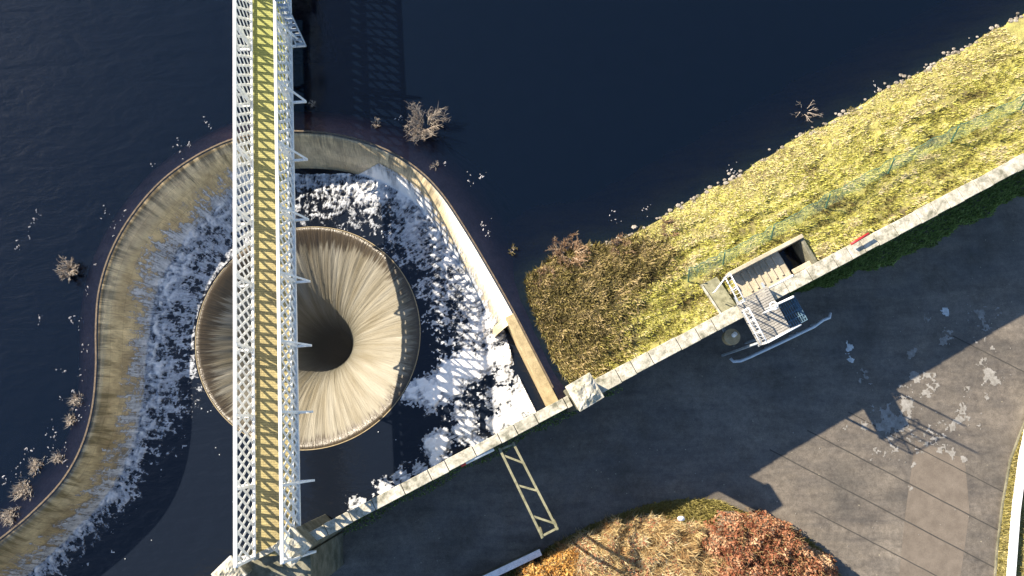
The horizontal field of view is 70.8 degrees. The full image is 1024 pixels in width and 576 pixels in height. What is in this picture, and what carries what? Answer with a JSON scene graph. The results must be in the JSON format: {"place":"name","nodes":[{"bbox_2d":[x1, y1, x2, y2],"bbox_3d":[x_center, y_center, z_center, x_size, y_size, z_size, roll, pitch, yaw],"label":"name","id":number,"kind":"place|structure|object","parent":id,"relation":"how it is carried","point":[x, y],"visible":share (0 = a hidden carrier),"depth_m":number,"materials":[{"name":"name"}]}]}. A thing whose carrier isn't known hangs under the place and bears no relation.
{"place":"outdoors","nodes":[
{"label":"outdoors","id":0,"kind":"place"},
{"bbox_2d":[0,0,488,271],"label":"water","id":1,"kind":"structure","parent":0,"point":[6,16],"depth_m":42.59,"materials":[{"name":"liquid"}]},
{"bbox_2d":[0,505,20,527],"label":"reed clump","id":2,"kind":"object","parent":1,"relation":"in","point":[7,513],"visible":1,"depth_m":30.65,"materials":[{"name":"beige plant"}]},
{"bbox_2d":[9,473,34,500],"bbox_3d":[-21.039,8.530,30.831,1.203,0.406,1.249,0,79,0],"label":"reed clump","id":3,"kind":"object","parent":1,"relation":"in","point":[18,490],"visible":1,"depth_m":30.86,"materials":[{"name":"beige plant"}]},
{"bbox_2d":[27,457,43,476],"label":"reed clump","id":4,"kind":"object","parent":1,"relation":"in","point":[35,465],"visible":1,"depth_m":31.05,"materials":[{"name":"beige plant"}]},
{"bbox_2d":[47,449,67,464],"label":"reed clump","id":5,"kind":"object","parent":1,"relation":"in","point":[55,457],"visible":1,"depth_m":31.11,"materials":[{"name":"beige plant"}]},
{"bbox_2d":[54,256,78,279],"bbox_3d":[-20.051,-0.798,32.626,1.137,0.871,1.351,0,79,0],"label":"bare bush","id":6,"kind":"object","parent":1,"relation":"in","point":[67,272],"visible":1,"depth_m":32.48,"materials":[{"name":"brown plant"}]},
{"bbox_2d":[62,412,76,429],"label":"reed clump","id":7,"kind":"object","parent":1,"relation":"in","point":[68,420],"visible":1,"depth_m":31.41,"materials":[{"name":"beige plant"}]},
{"bbox_2d":[67,390,84,410],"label":"reed clump","id":8,"kind":"object","parent":1,"relation":"in","point":[74,398],"visible":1,"depth_m":31.59,"materials":[{"name":"beige plant"}]},
{"bbox_2d":[0,112,565,575],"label":"spillway weir","id":9,"kind":"object","parent":1,"relation":"in","point":[162,196],"visible":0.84,"depth_m":33.43,"materials":[{"name":"stone"},{"name":"water"}]},
{"bbox_2d":[292,0,335,63],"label":"bridge support","id":10,"kind":"object","parent":1,"relation":"in","point":[312,23],"visible":0.74,"depth_m":39.09,"materials":[{"name":"concrete"}]},
{"bbox_2d":[371,118,380,128],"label":"bare bush","id":11,"kind":"object","parent":1,"relation":"in","point":[377,123],"visible":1,"depth_m":33.97,"materials":[{"name":"plant"}]},
{"bbox_2d":[404,101,449,143],"bbox_3d":[-3.951,-7.662,33.725,2.263,1.328,2.241,0,79,0],"label":"bare bush","id":12,"kind":"object","parent":1,"relation":"in","point":[418,131],"visible":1,"depth_m":33.55,"materials":[{"name":"brown plant"}]},
{"bbox_2d":[429,160,438,170],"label":"bare bush","id":13,"kind":"object","parent":1,"relation":"in","point":[433,166],"visible":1,"depth_m":33.58,"materials":[{"name":"plant"}]},
{"bbox_2d":[2,81,878,485],"bbox_3d":[-3.713,-5.833,33.700,44.993,0.035,13.041,-23,80,-4],"label":"flotsam","id":14,"kind":"object","parent":1,"relation":"on","point":[114,235],"visible":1,"depth_m":32.96,"materials":[{"name":"brown plant"}]},
{"bbox_2d":[508,245,517,255],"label":"bare bush","id":15,"kind":"object","parent":1,"relation":"in","point":[513,249],"visible":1,"depth_m":32.82,"materials":[{"name":"brown plant"}]},
{"bbox_2d":[790,100,823,121],"bbox_3d":[13.979,-8.339,34.148,1.448,0.757,1.208,27,80,5],"label":"drowned branch","id":16,"kind":"object","parent":1,"relation":"in","point":[804,113],"visible":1,"depth_m":34.05,"materials":[{"name":"wood"}]},
{"bbox_2d":[27,168,545,575],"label":"spillway water","id":17,"kind":"structure","parent":0,"point":[181,516],"depth_m":33.52,"materials":[{"name":"white liquid"}]},
{"bbox_2d":[2,163,535,575],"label":"foam","id":18,"kind":"object","parent":17,"relation":"on","point":[445,383],"visible":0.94,"depth_m":34.40,"materials":[{"name":"white liquid"}]},
{"bbox_2d":[195,227,420,450],"bbox_3d":[-9.804,3.708,42.007,11.240,15.114,11.240,0,79,0],"label":"bellmouth spillway","id":19,"kind":"object","parent":17,"relation":"in","point":[358,323],"visible":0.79,"depth_m":35.52,"materials":[{"name":"concrete"}]},
{"bbox_2d":[0,0,946,501],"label":"reservoir bed","id":20,"kind":"object","parent":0,"point":[546,102],"depth_m":54.85,"materials":[{"name":"blue liquid"}]},
{"bbox_2d":[557,372,603,411],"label":"stone pier","id":21,"kind":"structure","parent":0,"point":[582,393],"depth_m":28.87,"materials":[{"name":"white stone"}]},
{"bbox_2d":[504,496,840,575],"bbox_3d":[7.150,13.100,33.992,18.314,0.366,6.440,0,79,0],"label":"grass","id":22,"kind":"structure","parent":0,"point":[710,505],"depth_m":34.52,"materials":[{"name":"plant"}]},
{"bbox_2d":[514,540,581,575],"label":"orange shrub","id":23,"kind":"object","parent":22,"relation":"on","point":[557,564],"visible":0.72,"depth_m":32.86,"materials":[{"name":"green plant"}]},
{"bbox_2d":[552,510,726,575],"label":"straw shrub","id":24,"kind":"object","parent":22,"relation":"on","point":[651,544],"visible":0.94,"depth_m":32.47,"materials":[{"name":"beige plant"}]},
{"bbox_2d":[677,516,684,520],"bbox_3d":[7.605,10.373,32.400,0.338,0.226,0.219,0,79,0],"label":"litter bag","id":25,"kind":"object","parent":24,"relation":"on","point":[680,518],"visible":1,"depth_m":32.34,"materials":[{"name":"white paint"}]},
{"bbox_2d":[698,507,838,575],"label":"shrub","id":26,"kind":"object","parent":22,"relation":"on","point":[751,543],"visible":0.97,"depth_m":32.38,"materials":[{"name":"brown plant"}]},
{"bbox_2d":[330,170,1023,575],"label":"road","id":27,"kind":"structure","parent":0,"point":[632,444],"depth_m":35.38,"materials":[{"name":"grey asphalt"}]},
{"bbox_2d":[342,385,622,532],"bbox_3d":[-1.584,8.364,35.090,15.775,0.117,0.681,-27,80,-5],"label":"wall moss","id":28,"kind":"object","parent":27,"relation":"on","point":[438,481],"depth_m":35.03,"materials":[{"name":"green plant"}]},
{"bbox_2d":[498,442,558,538],"bbox_3d":[0.692,8.837,32.399,0.835,5.220,4.076,-26,80,-5],"label":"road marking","id":29,"kind":"object","parent":27,"relation":"on","point":[537,523],"visible":1,"depth_m":29.86,"materials":[{"name":"yellow paint"}]},
{"bbox_2d":[372,278,1010,574],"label":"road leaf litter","id":30,"kind":"object","parent":27,"relation":"on","point":[793,432],"visible":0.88,"depth_m":35.39,"materials":[{"name":"brown plant"}]},
{"bbox_2d":[711,273,807,355],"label":"access platform","id":31,"kind":"structure","parent":27,"relation":"on","point":[773,304],"depth_m":30.80,"materials":[{"name":"metal"}]},
{"bbox_2d":[729,312,831,362],"bbox_3d":[13.225,2.580,35.701,5.662,1.125,0.429,-24,80,-4],"label":"guard rail","id":32,"kind":"object","parent":27,"relation":"on","point":[796,334],"visible":1,"depth_m":35.17,"materials":[{"name":"grey metal"}]},
{"bbox_2d":[770,336,1023,575],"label":"road joints","id":33,"kind":"object","parent":27,"relation":"on","point":[904,481],"visible":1,"depth_m":34.88,"materials":[{"name":"black asphalt"}]},
{"bbox_2d":[845,308,948,362],"bbox_3d":[19.352,2.099,36.347,5.976,0.001,1.116,-25,80,-5],"label":"road paint mark","id":34,"kind":"object","parent":27,"relation":"on","point":[945,311],"visible":1,"depth_m":36.19,"materials":[{"name":"grey paint"}]},
{"bbox_2d":[788,169,1023,295],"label":"green strip grass","id":35,"kind":"structure","parent":27,"relation":"on","point":[854,266],"depth_m":37.25,"materials":[{"name":"green plant"}]},
{"bbox_2d":[843,304,1003,490],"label":"road stains","id":36,"kind":"object","parent":27,"relation":"on","point":[886,424],"visible":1,"depth_m":35.58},
{"bbox_2d":[899,441,969,575],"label":"road repair","id":37,"kind":"structure","parent":27,"relation":"on","point":[938,478],"depth_m":34.63,"materials":[{"name":"asphalt"}]},
{"bbox_2d":[994,422,1023,575],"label":"kerb","id":38,"kind":"structure","parent":27,"relation":"on","point":[1003,499],"depth_m":34.72,"materials":[{"name":"stone"}]},
{"bbox_2d":[505,0,1023,388],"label":"embankment","id":39,"kind":"structure","parent":0,"point":[744,140],"depth_m":34.09,"materials":[{"name":"yellow plant"}]},
{"bbox_2d":[534,265,555,287],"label":"bramble bush","id":40,"kind":"object","parent":39,"relation":"on","point":[545,270],"visible":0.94,"depth_m":32.33,"materials":[{"name":"brown plant"}]},
{"bbox_2d":[544,230,590,270],"bbox_3d":[2.602,-1.555,32.609,1.864,1.192,2.013,-36,81,-6],"label":"bramble bush","id":41,"kind":"object","parent":39,"relation":"on","point":[566,247],"visible":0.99,"depth_m":32.44,"materials":[{"name":"brown plant"}]},
{"bbox_2d":[523,227,687,383],"bbox_3d":[4.423,0.313,31.994,7.732,1.087,6.180,-28,80,-5],"label":"bank scrub","id":42,"kind":"object","parent":39,"relation":"on","point":[553,314],"visible":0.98,"depth_m":31.98,"materials":[{"name":"brown plant"}]},
{"bbox_2d":[610,232,634,256],"bbox_3d":[4.887,-1.790,32.821,1.200,0.863,1.293,-15,79,-3],"label":"bramble bush","id":43,"kind":"object","parent":39,"relation":"on","point":[616,241],"visible":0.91,"depth_m":32.63,"materials":[{"name":"brown plant"}]},
{"bbox_2d":[660,218,679,236],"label":"bramble bush","id":44,"kind":"object","parent":39,"relation":"on","point":[668,223],"visible":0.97,"depth_m":32.82,"materials":[{"name":"brown plant"}]},
{"bbox_2d":[700,234,817,313],"bbox_3d":[10.966,-0.214,33.608,5.162,4.100,1.601,-26,80,-5],"label":"inspection chamber","id":45,"kind":"object","parent":39,"relation":"on","point":[777,264],"visible":0.81,"depth_m":32.04,"materials":[{"name":"beige concrete"}]},
{"bbox_2d":[529,25,1023,379],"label":"bank grass","id":46,"kind":"structure","parent":39,"relation":"on","point":[820,181],"depth_m":32.95,"materials":[{"name":"yellow plant"}]},
{"bbox_2d":[591,12,1022,245],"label":"shore stones","id":47,"kind":"object","parent":39,"relation":"on","point":[929,68],"visible":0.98,"depth_m":34.17,"materials":[{"name":"grey stone"}]},
{"bbox_2d":[846,106,856,115],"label":"bare bush","id":48,"kind":"object","parent":39,"relation":"on","point":[850,111],"visible":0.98,"depth_m":34.09,"materials":[{"name":"beige plant"}]},
{"bbox_2d":[687,94,1023,281],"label":"fence","id":49,"kind":"object","parent":39,"relation":"on","point":[845,185],"visible":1,"depth_m":32.05,"materials":[{"name":"green metal"}]},
{"bbox_2d":[996,427,1023,575],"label":"verge","id":50,"kind":"structure","parent":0,"point":[1001,555],"depth_m":34.37,"materials":[{"name":"green plant"}]},
{"bbox_2d":[1006,432,1023,575],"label":"edging wall","id":51,"kind":"structure","parent":50,"relation":"on","point":[1015,526],"depth_m":34.30,"materials":[{"name":"white paint"}]},
{"label":"ground","id":52,"kind":"structure","parent":0,"visible":0},
{"bbox_2d":[272,514,343,567],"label":"stone pier","id":53,"kind":"structure","parent":52,"relation":"on","point":[301,541],"depth_m":27.99,"materials":[{"name":"beige stone"}]},
{"bbox_2d":[233,0,315,567],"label":"footbridge","id":54,"kind":"object","parent":53,"relation":"on","point":[274,440],"visible":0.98,"depth_m":30.25,"materials":[{"name":"white paint"}]},
{"bbox_2d":[274,0,305,46],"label":"bridge side brace","id":55,"kind":"object","parent":54,"relation":"attached to","point":[290,24],"visible":0.99,"depth_m":31.90,"materials":[{"name":"metal"}]},
{"bbox_2d":[248,396,572,575],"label":"stone wall","id":56,"kind":"structure","parent":52,"relation":"on","point":[425,477],"depth_m":29.70,"materials":[{"name":"beige stone"}]},
{"bbox_2d":[211,549,252,575],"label":"stone pier","id":57,"kind":"structure","parent":56,"relation":"on","point":[225,568],"depth_m":27.90,"materials":[{"name":"beige stone"}]},
{"bbox_2d":[250,532,343,575],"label":"bridge landing","id":58,"kind":"object","parent":56,"relation":"attached to","point":[326,558],"visible":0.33,"depth_m":28.93,"materials":[{"name":"concrete"}]},
{"bbox_2d":[461,448,493,466],"bbox_3d":[-1.457,7.047,30.058,1.522,0.190,0.200,-25,80,-5],"label":"wall tube","id":59,"kind":"object","parent":56,"relation":"attached to","point":[481,455],"depth_m":29.99,"materials":[{"name":"white paint"}]},
{"bbox_2d":[478,547,541,575],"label":"wall","id":60,"kind":"structure","parent":52,"relation":"on","point":[503,568],"depth_m":33.36,"materials":[{"name":"stone"}]},
{"bbox_2d":[594,153,1023,392],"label":"stone wall","id":61,"kind":"structure","parent":52,"relation":"on","point":[733,314],"depth_m":31.57,"materials":[{"name":"beige stone"}]},
{"bbox_2d":[722,328,739,344],"bbox_3d":[9.716,1.974,32.064,0.716,0.797,1.156,-6,79,-1],"label":"wall drum","id":62,"kind":"object","parent":61,"relation":"attached to","point":[730,336],"depth_m":31.84,"materials":[{"name":"white paint"}]},
{"bbox_2d":[850,232,869,244],"bbox_3d":[15.245,-2.156,31.541,0.940,0.114,0.120,-30,80,-5],"label":"red pole","id":63,"kind":"object","parent":61,"relation":"on","point":[860,238],"visible":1,"depth_m":31.50,"materials":[{"name":"metal"}]}
]}

